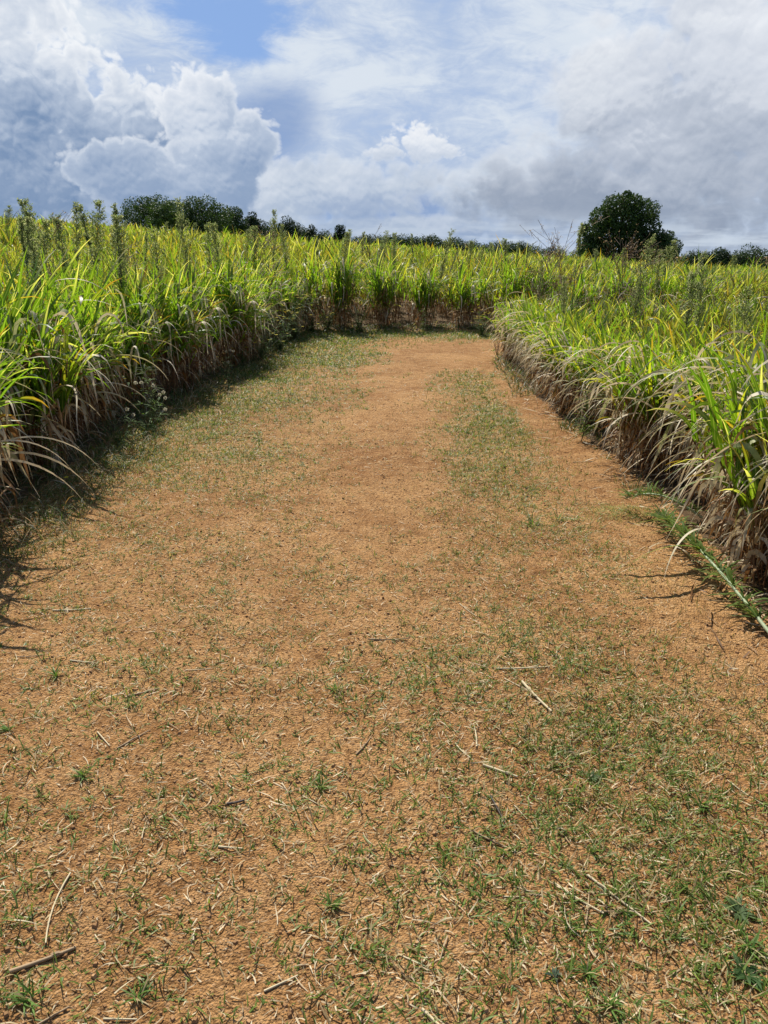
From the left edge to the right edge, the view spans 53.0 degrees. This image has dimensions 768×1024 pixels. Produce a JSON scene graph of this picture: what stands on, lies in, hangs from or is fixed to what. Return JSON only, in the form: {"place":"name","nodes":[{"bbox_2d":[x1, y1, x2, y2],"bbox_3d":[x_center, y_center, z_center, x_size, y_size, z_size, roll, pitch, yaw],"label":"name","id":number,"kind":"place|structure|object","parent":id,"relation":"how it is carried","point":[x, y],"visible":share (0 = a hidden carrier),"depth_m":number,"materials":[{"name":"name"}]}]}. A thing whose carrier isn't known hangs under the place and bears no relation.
{"place":"outdoors","nodes":[
{"label":"outdoors","id":0,"kind":"place"},
{"bbox_2d":[0,256,767,1023],"bbox_3d":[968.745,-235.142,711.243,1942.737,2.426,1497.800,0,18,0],"label":"path","id":1,"kind":"structure","parent":0,"point":[444,356],"depth_m":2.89,"materials":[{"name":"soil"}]},
{"bbox_2d":[0,972,58,1018],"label":"grass tuft","id":2,"kind":"object","parent":1,"relation":"on","point":[18,994],"visible":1,"depth_m":1.75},
{"bbox_2d":[0,328,61,512],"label":"tall grass clump","id":3,"kind":"object","parent":1,"relation":"on","point":[2,408],"visible":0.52,"depth_m":4.86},
{"bbox_2d":[9,946,75,973],"bbox_3d":[-0.817,1.073,1.846,0.148,0.020,0.012,-11,21,-30],"label":"fallen cane","id":4,"kind":"object","parent":1,"relation":"on","point":[31,964],"visible":1,"depth_m":1.84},
{"bbox_2d":[23,420,65,481],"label":"leafy weed","id":5,"kind":"object","parent":1,"relation":"on","point":[49,454],"visible":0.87,"depth_m":5.53,"materials":[{"name":"green plant"}]},
{"bbox_2d":[73,285,188,408],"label":"tall grass clump","id":6,"kind":"object","parent":1,"relation":"on","point":[143,348],"visible":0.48,"depth_m":8.07,"materials":[{"name":"plant"}]},
{"bbox_2d":[116,975,155,1008],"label":"grass tuft","id":7,"kind":"object","parent":1,"relation":"on","point":[143,990],"visible":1,"depth_m":1.78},
{"bbox_2d":[111,381,167,434],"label":"flowering weed","id":8,"kind":"object","parent":1,"relation":"on","point":[147,427],"visible":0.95,"depth_m":7.20,"materials":[{"name":"green plant"}]},
{"bbox_2d":[127,255,228,393],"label":"tall grass clump","id":9,"kind":"object","parent":1,"relation":"on","point":[184,318],"visible":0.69,"depth_m":8.92,"materials":[{"name":"plant"}]},
{"bbox_2d":[248,304,293,360],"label":"flowering weed","id":10,"kind":"object","parent":1,"relation":"on","point":[260,352],"visible":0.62,"depth_m":11.89,"materials":[{"name":"green plant"}]},
{"bbox_2d":[257,295,311,350],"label":"flowering weed","id":11,"kind":"object","parent":1,"relation":"on","point":[281,337],"visible":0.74,"depth_m":13.05,"materials":[{"name":"green plant"}]},
{"bbox_2d":[0,347,767,1023],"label":"straw","id":12,"kind":"object","parent":1,"relation":"on","point":[384,767],"visible":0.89,"depth_m":2.45,"materials":[{"name":"plant"}]},
{"bbox_2d":[519,311,626,417],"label":"tall grass clump","id":13,"kind":"object","parent":1,"relation":"on","point":[561,396],"visible":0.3,"depth_m":7.82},
{"bbox_2d":[559,266,614,313],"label":"tall grass clump","id":14,"kind":"object","parent":1,"relation":"on","point":[585,295],"visible":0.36,"depth_m":16.43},
{"bbox_2d":[571,948,607,990],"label":"grass tuft","id":15,"kind":"object","parent":1,"relation":"on","point":[585,969],"visible":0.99,"depth_m":1.82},
{"bbox_2d":[569,292,630,333],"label":"tall grass clump","id":16,"kind":"object","parent":1,"relation":"on","point":[594,309],"visible":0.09,"depth_m":12.87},
{"bbox_2d":[549,501,660,531],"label":"cushion weed","id":17,"kind":"object","parent":1,"relation":"on","point":[627,509],"visible":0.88,"depth_m":4.97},
{"bbox_2d":[590,982,628,1023],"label":"grass tuft","id":18,"kind":"object","parent":1,"relation":"on","point":[612,1002],"visible":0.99,"depth_m":1.74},
{"bbox_2d":[545,322,735,472],"bbox_3d":[2.023,-0.834,5.965,1.264,1.312,1.135,13,23,34],"label":"tall grass clump","id":19,"kind":"object","parent":1,"relation":"on","point":[628,429],"visible":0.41,"depth_m":5.91,"materials":[{"name":"plant"}]},
{"bbox_2d":[607,480,707,518],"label":"leafy weed","id":20,"kind":"object","parent":1,"relation":"on","point":[642,492],"visible":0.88,"depth_m":4.83,"materials":[{"name":"green plant"}]},
{"bbox_2d":[629,287,693,330],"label":"tall grass clump","id":21,"kind":"object","parent":1,"relation":"on","point":[668,308],"visible":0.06,"depth_m":12.93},
{"bbox_2d":[586,309,756,483],"bbox_3d":[2.081,-0.764,5.554,1.271,1.490,1.213,-1,19,-2],"label":"tall grass clump","id":22,"kind":"object","parent":1,"relation":"on","point":[647,392],"visible":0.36,"depth_m":5.58,"materials":[{"name":"plant"}]},
{"bbox_2d":[669,290,741,350],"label":"tall grass clump","id":23,"kind":"object","parent":1,"relation":"on","point":[715,308],"visible":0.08,"depth_m":12.88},
{"bbox_2d":[646,503,767,632],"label":"leafy weed","id":24,"kind":"object","parent":1,"relation":"on","point":[683,530],"visible":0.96,"depth_m":3.77,"materials":[{"name":"green plant"}]},
{"bbox_2d":[656,339,767,592],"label":"tall grass clump","id":25,"kind":"object","parent":1,"relation":"on","point":[749,498],"visible":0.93,"depth_m":3.76,"materials":[{"name":"plant"}]},
{"bbox_2d":[719,894,756,923],"bbox_3d":[0.920,1.030,2.001,0.088,0.018,0.095,-8,20,-23],"label":"weed rosette","id":26,"kind":"object","parent":1,"relation":"on","point":[743,913],"visible":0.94,"depth_m":2.00,"materials":[{"name":"green plant"}]},
{"bbox_2d":[720,922,767,966],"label":"grass tuft","id":27,"kind":"object","parent":1,"relation":"on","point":[756,938],"visible":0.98,"depth_m":1.89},
{"bbox_2d":[729,951,767,992],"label":"weed rosette","id":28,"kind":"object","parent":1,"relation":"on","point":[751,969],"visible":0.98,"depth_m":1.83,"materials":[{"name":"green plant"}]},
{"bbox_2d":[0,254,767,614],"bbox_3d":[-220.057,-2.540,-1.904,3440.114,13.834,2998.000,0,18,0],"label":"ground","id":29,"kind":"structure","parent":0,"point":[666,484],"depth_m":6.42,"materials":[{"name":"soil"}]},
{"bbox_2d":[16,215,36,303],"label":"fleabane spike","id":30,"kind":"object","parent":29,"relation":"on","point":[21,231],"visible":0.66,"depth_m":6.47,"materials":[{"name":"green plant"}]},
{"bbox_2d":[21,216,32,286],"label":"fleabane spike","id":31,"kind":"object","parent":29,"relation":"on","point":[28,235],"visible":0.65,"depth_m":7.21,"materials":[{"name":"green plant"}]},
{"bbox_2d":[22,203,41,295],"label":"fleabane spike","id":32,"kind":"object","parent":29,"relation":"on","point":[31,248],"visible":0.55,"depth_m":8.02,"materials":[{"name":"green plant"}]},
{"bbox_2d":[4,209,75,292],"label":"dry weed","id":33,"kind":"object","parent":29,"relation":"on","point":[56,228],"visible":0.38,"depth_m":9.90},
{"bbox_2d":[28,218,53,290],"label":"fleabane spike","id":34,"kind":"object","parent":29,"relation":"on","point":[47,222],"visible":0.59,"depth_m":8.52,"materials":[{"name":"green plant"}]},
{"bbox_2d":[0,346,86,551],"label":"tall grass clump","id":35,"kind":"object","parent":29,"relation":"on","point":[11,459],"visible":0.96,"depth_m":4.21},
{"bbox_2d":[0,310,95,534],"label":"tall grass clump","id":36,"kind":"object","parent":29,"relation":"on","point":[7,424],"visible":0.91,"depth_m":4.51,"materials":[{"name":"plant"}]},
{"bbox_2d":[0,237,117,481],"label":"tall grass clump","id":37,"kind":"object","parent":29,"relation":"on","point":[50,389],"visible":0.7,"depth_m":5.59,"materials":[{"name":"plant"}]},
{"bbox_2d":[51,213,69,283],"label":"fleabane spike","id":38,"kind":"object","parent":29,"relation":"on","point":[59,231],"visible":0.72,"depth_m":10.16,"materials":[{"name":"green plant"}]},
{"bbox_2d":[0,239,146,461],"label":"tall grass clump","id":39,"kind":"object","parent":29,"relation":"on","point":[24,309],"visible":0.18,"depth_m":6.05,"materials":[{"name":"plant"}]},
{"bbox_2d":[69,200,84,293],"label":"fleabane spike","id":40,"kind":"object","parent":29,"relation":"on","point":[78,225],"visible":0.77,"depth_m":10.59,"materials":[{"name":"green plant"}]},
{"bbox_2d":[27,302,139,447],"bbox_3d":[-2.688,-1.132,6.650,1.180,1.418,1.366,13,22,34],"label":"tall grass clump","id":41,"kind":"object","parent":29,"relation":"on","point":[79,424],"visible":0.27,"depth_m":6.64,"materials":[{"name":"plant"}]},
{"bbox_2d":[8,231,166,435],"bbox_3d":[-2.787,-1.470,6.981,1.459,2.115,1.337,4,19,10],"label":"tall grass clump","id":42,"kind":"object","parent":29,"relation":"on","point":[85,299],"visible":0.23,"depth_m":6.96,"materials":[{"name":"plant"}]},
{"bbox_2d":[76,204,99,290],"bbox_3d":[-3.678,-2.818,9.922,0.344,2.145,0.249,-15,27,-38],"label":"fleabane spike","id":43,"kind":"object","parent":29,"relation":"on","point":[83,225],"visible":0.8,"depth_m":9.59,"materials":[{"name":"green plant"}]},
{"bbox_2d":[42,295,147,421],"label":"tall grass clump","id":44,"kind":"object","parent":29,"relation":"on","point":[113,368],"visible":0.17,"depth_m":7.52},
{"bbox_2d":[84,199,107,297],"bbox_3d":[-3.961,-3.093,10.579,0.485,2.255,0.345,6,17,14],"label":"fleabane spike","id":45,"kind":"object","parent":29,"relation":"on","point":[97,226],"visible":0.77,"depth_m":10.33,"materials":[{"name":"green plant"}]},
{"bbox_2d":[104,213,132,303],"bbox_3d":[-2.859,-2.223,8.420,0.311,1.963,0.366,3,19,10],"label":"fleabane spike","id":46,"kind":"object","parent":29,"relation":"on","point":[117,234],"visible":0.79,"depth_m":8.25,"materials":[{"name":"green plant"}]},
{"bbox_2d":[80,243,201,397],"bbox_3d":[-2.675,-2.022,8.527,1.496,1.808,1.403,2,19,7],"label":"tall grass clump","id":47,"kind":"object","parent":29,"relation":"on","point":[145,313],"visible":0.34,"depth_m":8.41,"materials":[{"name":"plant"}]},
{"bbox_2d":[118,192,183,233],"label":"oak tree","id":48,"kind":"object","parent":29,"relation":"on","point":[140,210],"visible":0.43,"depth_m":87.42,"materials":[{"name":"green plant"}]},
{"bbox_2d":[148,227,167,369],"bbox_3d":[-2.634,-2.403,9.114,0.227,1.843,0.228,-5,19,-14],"label":"fleabane spike","id":49,"kind":"object","parent":29,"relation":"on","point":[155,246],"visible":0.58,"depth_m":8.93,"materials":[{"name":"green plant"}]},
{"bbox_2d":[103,246,217,383],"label":"tall grass clump","id":50,"kind":"object","parent":29,"relation":"on","point":[155,294],"visible":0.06,"depth_m":9.41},
{"bbox_2d":[144,200,184,231],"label":"oak tree","id":51,"kind":"object","parent":29,"relation":"on","point":[163,212],"visible":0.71,"depth_m":81.29,"materials":[{"name":"green plant"}]},
{"bbox_2d":[173,197,195,367],"bbox_3d":[-2.587,-2.975,10.173,0.207,2.260,0.366,-6,19,-16],"label":"fleabane spike","id":52,"kind":"object","parent":29,"relation":"on","point":[181,219],"visible":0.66,"depth_m":10.02,"materials":[{"name":"green plant"}]},
{"bbox_2d":[140,236,250,378],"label":"tall grass clump","id":53,"kind":"object","parent":29,"relation":"on","point":[203,307],"visible":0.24,"depth_m":9.88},
{"bbox_2d":[171,194,237,235],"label":"oak tree","id":54,"kind":"object","parent":29,"relation":"on","point":[196,212],"visible":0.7,"depth_m":84.98,"materials":[{"name":"green plant"}]},
{"bbox_2d":[170,271,242,370],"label":"tall grass clump","id":55,"kind":"object","parent":29,"relation":"on","point":[215,341],"visible":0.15,"depth_m":10.53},
{"bbox_2d":[207,222,228,354],"bbox_3d":[-2.335,-3.142,11.117,0.278,1.970,0.327,15,23,37],"label":"fleabane spike","id":56,"kind":"object","parent":29,"relation":"on","point":[214,236],"visible":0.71,"depth_m":10.85,"materials":[{"name":"green plant"}]},
{"bbox_2d":[181,239,286,366],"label":"tall grass clump","id":57,"kind":"object","parent":29,"relation":"on","point":[235,303],"visible":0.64,"depth_m":10.90,"materials":[{"name":"plant"}]},
{"bbox_2d":[220,206,249,237],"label":"oak tree","id":58,"kind":"object","parent":29,"relation":"on","point":[237,212],"visible":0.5,"depth_m":91.27,"materials":[{"name":"green plant"}]},
{"bbox_2d":[191,240,286,282],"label":"tall grass clump","id":59,"kind":"object","parent":29,"relation":"on","point":[241,263],"visible":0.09,"depth_m":15.36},
{"bbox_2d":[206,260,288,361],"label":"tall grass clump","id":60,"kind":"object","parent":29,"relation":"on","point":[252,327],"visible":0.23,"depth_m":11.50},
{"bbox_2d":[241,211,267,236],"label":"tree","id":61,"kind":"object","parent":29,"relation":"on","point":[253,220],"visible":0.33,"depth_m":93.25,"materials":[{"name":"green plant"}]},
{"bbox_2d":[238,254,297,341],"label":"tall grass clump","id":62,"kind":"object","parent":29,"relation":"on","point":[267,299],"visible":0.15,"depth_m":13.75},
{"bbox_2d":[249,225,286,353],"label":"dry weed","id":63,"kind":"object","parent":29,"relation":"on","point":[270,239],"visible":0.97,"depth_m":12.38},
{"bbox_2d":[247,248,304,337],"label":"tall grass clump","id":64,"kind":"object","parent":29,"relation":"on","point":[275,296],"visible":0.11,"depth_m":14.29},
{"bbox_2d":[260,260,312,336],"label":"tall grass clump","id":65,"kind":"object","parent":29,"relation":"on","point":[290,304],"visible":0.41,"depth_m":14.84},
{"bbox_2d":[270,215,305,240],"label":"tree","id":66,"kind":"object","parent":29,"relation":"on","point":[291,229],"visible":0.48,"depth_m":97.12,"materials":[{"name":"green plant"}]},
{"bbox_2d":[250,243,333,329],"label":"tall grass clump","id":67,"kind":"object","parent":29,"relation":"on","point":[310,285],"visible":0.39,"depth_m":15.72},
{"bbox_2d":[0,319,659,589],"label":"verge grass","id":68,"kind":"structure","parent":29,"relation":"on","point":[177,398],"depth_m":6.78,"materials":[{"name":"plant"}]},
{"bbox_2d":[288,228,375,327],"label":"tall grass clump","id":69,"kind":"object","parent":29,"relation":"on","point":[343,284],"visible":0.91,"depth_m":16.18,"materials":[{"name":"plant"}]},
{"bbox_2d":[333,242,414,326],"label":"tall grass clump","id":70,"kind":"object","parent":29,"relation":"on","point":[377,284],"visible":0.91,"depth_m":16.61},
{"bbox_2d":[0,212,767,392],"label":"tall grass","id":71,"kind":"structure","parent":29,"relation":"on","point":[755,276],"depth_m":19.80,"materials":[{"name":"plant"}]},
{"bbox_2d":[0,324,767,762],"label":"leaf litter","id":72,"kind":"object","parent":29,"relation":"on","point":[550,438],"visible":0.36,"depth_m":5.00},
{"bbox_2d":[388,248,454,325],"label":"tall grass clump","id":73,"kind":"object","parent":29,"relation":"on","point":[424,296],"visible":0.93,"depth_m":16.80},
{"bbox_2d":[434,257,499,327],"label":"tall grass clump","id":74,"kind":"object","parent":29,"relation":"on","point":[466,294],"visible":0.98,"depth_m":16.71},
{"bbox_2d":[474,243,548,327],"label":"tall grass clump","id":75,"kind":"object","parent":29,"relation":"on","point":[513,284],"visible":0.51,"depth_m":16.32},
{"bbox_2d":[483,299,548,360],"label":"tall grass clump","id":76,"kind":"object","parent":29,"relation":"on","point":[505,337],"visible":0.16,"depth_m":11.75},
{"bbox_2d":[483,294,556,366],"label":"tall grass clump","id":77,"kind":"object","parent":29,"relation":"on","point":[511,327],"visible":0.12,"depth_m":11.17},
{"bbox_2d":[490,253,573,308],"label":"tall grass clump","id":78,"kind":"object","parent":29,"relation":"on","point":[542,282],"visible":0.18,"depth_m":16.33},
{"bbox_2d":[496,295,585,375],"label":"tall grass clump","id":79,"kind":"object","parent":29,"relation":"on","point":[519,318],"visible":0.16,"depth_m":10.30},
{"bbox_2d":[516,233,572,306],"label":"dry weed","id":80,"kind":"object","parent":29,"relation":"on","point":[539,289],"visible":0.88,"depth_m":11.05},
{"bbox_2d":[506,290,584,380],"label":"tall grass clump","id":81,"kind":"object","parent":29,"relation":"on","point":[549,315],"visible":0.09,"depth_m":9.49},
{"bbox_2d":[502,307,591,378],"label":"tall grass clump","id":82,"kind":"object","parent":29,"relation":"on","point":[541,321],"visible":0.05,"depth_m":9.96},
{"bbox_2d":[508,304,601,393],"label":"tall grass clump","id":83,"kind":"object","parent":29,"relation":"on","point":[535,331],"visible":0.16,"depth_m":8.99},
{"bbox_2d":[525,216,608,314],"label":"dry weed","id":84,"kind":"object","parent":29,"relation":"on","point":[558,262],"visible":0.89,"depth_m":10.00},
{"bbox_2d":[520,307,614,401],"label":"tall grass clump","id":85,"kind":"object","parent":29,"relation":"on","point":[537,359],"visible":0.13,"depth_m":8.61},
{"bbox_2d":[517,304,629,408],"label":"tall grass clump","id":86,"kind":"object","parent":29,"relation":"on","point":[568,336],"visible":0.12,"depth_m":8.09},
{"bbox_2d":[541,314,661,430],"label":"tall grass clump","id":87,"kind":"object","parent":29,"relation":"on","point":[576,368],"visible":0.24,"depth_m":7.26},
{"bbox_2d":[581,252,646,309],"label":"tall grass clump","id":88,"kind":"object","parent":29,"relation":"on","point":[615,288],"visible":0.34,"depth_m":16.77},
{"bbox_2d":[572,190,662,263],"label":"oak tree","id":89,"kind":"object","parent":29,"relation":"on","point":[627,212],"visible":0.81,"depth_m":106.19,"materials":[{"name":"green plant"}]},
{"bbox_2d":[587,224,657,339],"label":"dry weed","id":90,"kind":"object","parent":29,"relation":"on","point":[615,259],"visible":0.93,"depth_m":9.54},
{"bbox_2d":[555,325,690,440],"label":"tall grass clump","id":91,"kind":"object","parent":29,"relation":"on","point":[600,395],"visible":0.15,"depth_m":6.82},
{"bbox_2d":[605,286,671,347],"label":"tall grass clump","id":92,"kind":"object","parent":29,"relation":"on","point":[631,312],"visible":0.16,"depth_m":12.83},
{"bbox_2d":[629,233,655,339],"bbox_3d":[3.014,-2.394,9.219,0.343,1.782,0.211,1,19,4],"label":"fleabane spike","id":93,"kind":"object","parent":29,"relation":"on","point":[641,278],"visible":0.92,"depth_m":9.09,"materials":[{"name":"green plant"}]},
{"bbox_2d":[614,231,671,321],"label":"dry weed","id":94,"kind":"object","parent":29,"relation":"on","point":[640,283],"visible":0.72,"depth_m":10.36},
{"bbox_2d":[617,254,682,309],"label":"tall grass clump","id":95,"kind":"object","parent":29,"relation":"on","point":[651,283],"visible":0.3,"depth_m":16.88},
{"bbox_2d":[579,314,732,449],"bbox_3d":[2.164,-0.976,6.359,1.133,1.348,1.081,-3,19,-9],"label":"tall grass clump","id":96,"kind":"object","parent":29,"relation":"on","point":[661,356],"visible":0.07,"depth_m":6.37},
{"bbox_2d":[632,227,683,264],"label":"oak tree","id":97,"kind":"object","parent":29,"relation":"on","point":[663,239],"visible":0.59,"depth_m":105.00,"materials":[{"name":"green plant"}]},
{"bbox_2d":[550,289,767,375],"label":"tall grass","id":98,"kind":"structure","parent":29,"relation":"on","point":[660,322],"depth_m":10.36,"materials":[{"name":"plant"}]},
{"bbox_2d":[678,272,699,339],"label":"fleabane spike","id":99,"kind":"object","parent":29,"relation":"on","point":[692,288],"visible":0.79,"depth_m":8.46,"materials":[{"name":"green plant"}]},
{"bbox_2d":[646,250,733,326],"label":"tall grass clump","id":100,"kind":"object","parent":29,"relation":"on","point":[683,287],"visible":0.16,"depth_m":16.95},
{"bbox_2d":[624,317,762,496],"bbox_3d":[2.277,-0.602,5.106,1.372,1.493,1.232,4,19,13],"label":"tall grass clump","id":101,"kind":"object","parent":29,"relation":"on","point":[666,432],"visible":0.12,"depth_m":5.10,"materials":[{"name":"plant"}]},
{"bbox_2d":[634,343,767,540],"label":"tall grass clump","id":102,"kind":"object","parent":29,"relation":"on","point":[706,441],"visible":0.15,"depth_m":4.46,"materials":[{"name":"plant"}]},
{"bbox_2d":[693,249,708,337],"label":"fleabane spike","id":103,"kind":"object","parent":29,"relation":"on","point":[700,287],"visible":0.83,"depth_m":8.02,"materials":[{"name":"green plant"}]},
{"bbox_2d":[646,327,760,510],"bbox_3d":[2.365,-0.511,4.890,1.384,1.350,1.272,4,19,13],"label":"tall grass clump","id":104,"kind":"object","parent":29,"relation":"on","point":[717,372],"visible":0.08,"depth_m":4.80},
{"bbox_2d":[640,313,767,577],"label":"tall grass clump","id":105,"kind":"object","parent":29,"relation":"on","point":[733,394],"visible":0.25,"depth_m":4.01,"materials":[{"name":"plant"}]},
{"bbox_2d":[709,246,736,266],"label":"tree","id":106,"kind":"object","parent":29,"relation":"on","point":[721,255],"visible":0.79,"depth_m":113.19,"materials":[{"name":"green plant"}]},
{"bbox_2d":[705,280,767,325],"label":"tall grass clump","id":107,"kind":"object","parent":29,"relation":"on","point":[754,303],"visible":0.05,"depth_m":12.85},
{"bbox_2d":[726,284,755,358],"bbox_3d":[2.605,-0.976,5.685,0.199,1.364,0.262,5,17,22],"label":"fleabane spike","id":108,"kind":"object","parent":29,"relation":"on","point":[744,310],"visible":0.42,"depth_m":5.59,"materials":[{"name":"green plant"}]},
{"bbox_2d":[725,242,767,268],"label":"tree","id":109,"kind":"object","parent":29,"relation":"on","point":[756,258],"visible":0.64,"depth_m":112.78,"materials":[{"name":"green plant"}]},
{"bbox_2d":[0,0,767,256],"label":"sky","id":110,"kind":"structure","parent":0,"point":[482,120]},
{"bbox_2d":[573,371,600,440],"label":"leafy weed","id":111,"kind":"object","parent":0,"point":[584,424],"visible":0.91,"depth_m":6.74,"materials":[{"name":"green plant"}]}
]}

